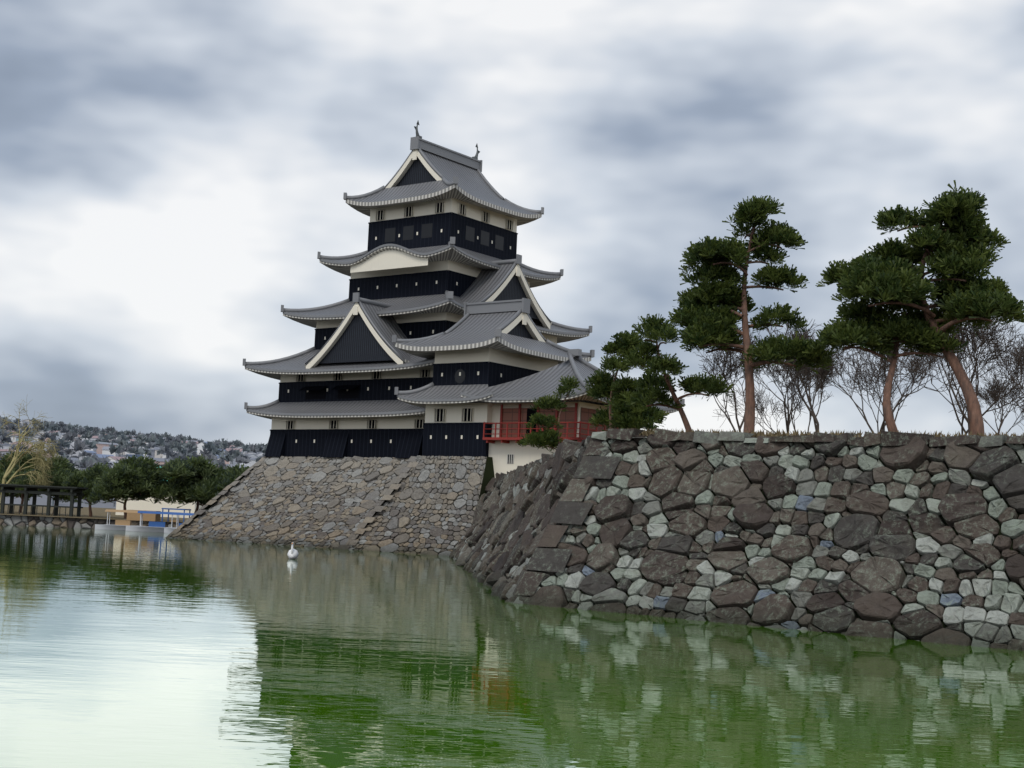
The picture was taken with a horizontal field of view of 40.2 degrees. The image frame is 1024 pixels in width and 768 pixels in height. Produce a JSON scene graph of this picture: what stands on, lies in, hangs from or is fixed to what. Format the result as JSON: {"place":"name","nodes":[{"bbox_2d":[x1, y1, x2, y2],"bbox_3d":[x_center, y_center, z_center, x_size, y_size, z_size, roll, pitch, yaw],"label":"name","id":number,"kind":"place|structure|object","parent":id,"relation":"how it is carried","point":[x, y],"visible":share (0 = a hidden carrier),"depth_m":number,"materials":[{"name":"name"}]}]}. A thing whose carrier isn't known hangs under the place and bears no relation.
{"place":"outdoors","nodes":[
{"label":"outdoors","id":0,"kind":"place"},
{"bbox_2d":[4,442,123,507],"bbox_3d":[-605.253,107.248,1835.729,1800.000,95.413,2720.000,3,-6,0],"label":"hill terrain","id":1,"kind":"structure","parent":0,"point":[43,501],"depth_m":535.65,"materials":[{"name":"grey"}]},
{"bbox_2d":[0,416,267,506],"bbox_3d":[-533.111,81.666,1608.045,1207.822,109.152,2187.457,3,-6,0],"label":"hill trees","id":2,"kind":"object","parent":1,"relation":"on","point":[170,443],"visible":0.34,"depth_m":879.73,"materials":[{"name":"plant"}]},
{"bbox_2d":[0,525,1023,767],"bbox_3d":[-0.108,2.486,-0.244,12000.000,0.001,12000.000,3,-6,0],"label":"moat water","id":3,"kind":"structure","parent":0,"point":[125,649],"depth_m":22.60,"materials":[{"name":"green liquid"}]},
{"bbox_2d":[95,509,142,530],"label":"boat","id":4,"kind":"object","parent":3,"relation":"on","point":[120,525],"visible":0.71,"depth_m":133.69,"materials":[{"name":"white plastic"}]},
{"bbox_2d":[126,511,179,532],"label":"blue boat","id":5,"kind":"object","parent":3,"relation":"on","point":[158,527],"visible":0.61,"depth_m":132.52,"materials":[{"name":"white plastic"}]},
{"bbox_2d":[127,508,190,521],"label":"work barge","id":6,"kind":"object","parent":3,"relation":"on","point":[146,517],"visible":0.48,"depth_m":136.64},
{"bbox_2d":[164,512,194,532],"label":"blue boat","id":7,"kind":"object","parent":3,"relation":"on","point":[168,530],"visible":0.32,"depth_m":130.12,"materials":[{"name":"white plastic"}]},
{"bbox_2d":[287,542,298,558],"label":"swan","id":8,"kind":"object","parent":3,"relation":"on","point":[292,553],"visible":0.96,"depth_m":74.51,"materials":[{"name":"white"}]},
{"bbox_2d":[166,455,494,555],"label":"keep stone base","id":9,"kind":"object","parent":3,"relation":"in","point":[424,505],"visible":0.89,"depth_m":104.76,"materials":[{"name":"grey stone"}]},
{"bbox_2d":[243,121,684,477],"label":"castle keep","id":10,"kind":"structure","parent":9,"relation":"on","point":[438,332],"depth_m":110.25,"materials":[{"name":"tile"}]},
{"bbox_2d":[449,428,1023,650],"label":"stone wall","id":11,"kind":"structure","parent":3,"relation":"in","point":[902,535],"depth_m":39.71,"materials":[{"name":"grey stone"}]},
{"bbox_2d":[0,438,1023,522],"bbox_3d":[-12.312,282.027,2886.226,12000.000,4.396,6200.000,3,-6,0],"label":"ground","id":12,"kind":"structure","parent":0,"point":[99,513],"depth_m":184.28,"materials":[{"name":"grey plant"}]},
{"bbox_2d":[0,449,44,512],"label":"tree","id":13,"kind":"object","parent":12,"relation":"on","point":[5,464],"visible":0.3,"depth_m":166.86,"materials":[{"name":"green plant"}]},
{"bbox_2d":[0,399,59,505],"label":"willow","id":14,"kind":"object","parent":12,"relation":"on","point":[42,460],"visible":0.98,"depth_m":152.76,"materials":[{"name":"green plant"}]},
{"bbox_2d":[0,484,87,516],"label":"pergola","id":15,"kind":"object","parent":12,"relation":"on","point":[34,491],"visible":0.92,"depth_m":146.25,"materials":[{"name":"brown wood"}]},
{"bbox_2d":[9,454,107,513],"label":"tree","id":16,"kind":"object","parent":12,"relation":"on","point":[62,468],"visible":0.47,"depth_m":159.03,"materials":[{"name":"green plant"}]},
{"bbox_2d":[58,462,108,516],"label":"tree","id":17,"kind":"object","parent":12,"relation":"on","point":[86,478],"visible":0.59,"depth_m":154.39,"materials":[{"name":"green plant"}]},
{"bbox_2d":[0,515,181,528],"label":"bank revetment","id":18,"kind":"object","parent":12,"relation":"on","point":[44,521],"depth_m":136.52,"materials":[{"name":"stone"}]},
{"bbox_2d":[85,453,165,518],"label":"tree","id":19,"kind":"object","parent":12,"relation":"on","point":[132,478],"visible":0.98,"depth_m":147.68,"materials":[{"name":"green plant"}]},
{"bbox_2d":[0,419,262,469],"bbox_3d":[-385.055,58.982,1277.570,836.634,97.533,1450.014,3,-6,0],"label":"town buildings","id":20,"kind":"structure","parent":12,"relation":"on","point":[102,450],"depth_m":862.77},
{"bbox_2d":[115,467,202,517],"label":"bank buildings","id":21,"kind":"structure","parent":12,"relation":"on","point":[141,505],"depth_m":195.55,"materials":[{"name":"white paint"}]},
{"bbox_2d":[150,454,224,512],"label":"tree","id":22,"kind":"object","parent":12,"relation":"on","point":[184,481],"visible":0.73,"depth_m":149.38,"materials":[{"name":"green plant"}]},
{"bbox_2d":[193,463,249,505],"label":"tree","id":23,"kind":"object","parent":12,"relation":"on","point":[231,475],"visible":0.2,"depth_m":148.24,"materials":[{"name":"green plant"}]},
{"bbox_2d":[516,375,581,452],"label":"pine","id":24,"kind":"object","parent":12,"relation":"on","point":[551,438],"visible":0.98,"depth_m":89.38,"materials":[{"name":"green plant"}]},
{"bbox_2d":[583,330,668,431],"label":"pine","id":25,"kind":"object","parent":12,"relation":"on","point":[618,413],"visible":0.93,"depth_m":81.65,"materials":[{"name":"green plant"}]},
{"bbox_2d":[621,314,733,431],"bbox_3d":[6.055,0.033,52.150,4.196,5.504,3.390,-1,-7,31],"label":"pine","id":26,"kind":"object","parent":12,"relation":"on","point":[650,385],"visible":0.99,"depth_m":52.23,"materials":[{"name":"green plant"}]},
{"bbox_2d":[667,195,836,432],"bbox_3d":[8.001,-2.050,47.021,5.892,8.779,3.463,0,-6,22],"label":"tall pine","id":27,"kind":"object","parent":12,"relation":"on","point":[714,305],"visible":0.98,"depth_m":47.05,"materials":[{"name":"green plant"}]},
{"bbox_2d":[696,301,1023,434],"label":"bare trees","id":28,"kind":"object","parent":12,"relation":"on","point":[822,380],"visible":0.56,"depth_m":74.29,"materials":[{"name":"plant"}]},
{"bbox_2d":[802,250,967,431],"bbox_3d":[11.759,-0.905,44.066,4.895,6.722,3.906,3,-6,0],"label":"pine","id":29,"kind":"object","parent":12,"relation":"on","point":[858,329],"visible":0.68,"depth_m":43.40,"materials":[{"name":"green plant"}]},
{"bbox_2d":[831,180,1023,435],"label":"pine","id":30,"kind":"object","parent":12,"relation":"on","point":[960,241],"visible":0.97,"depth_m":42.93,"materials":[{"name":"green plant"}]},
{"bbox_2d":[0,0,1023,448],"label":"sky","id":31,"kind":"structure","parent":0,"point":[175,175],"materials":[{"name":"grey"}]}
]}

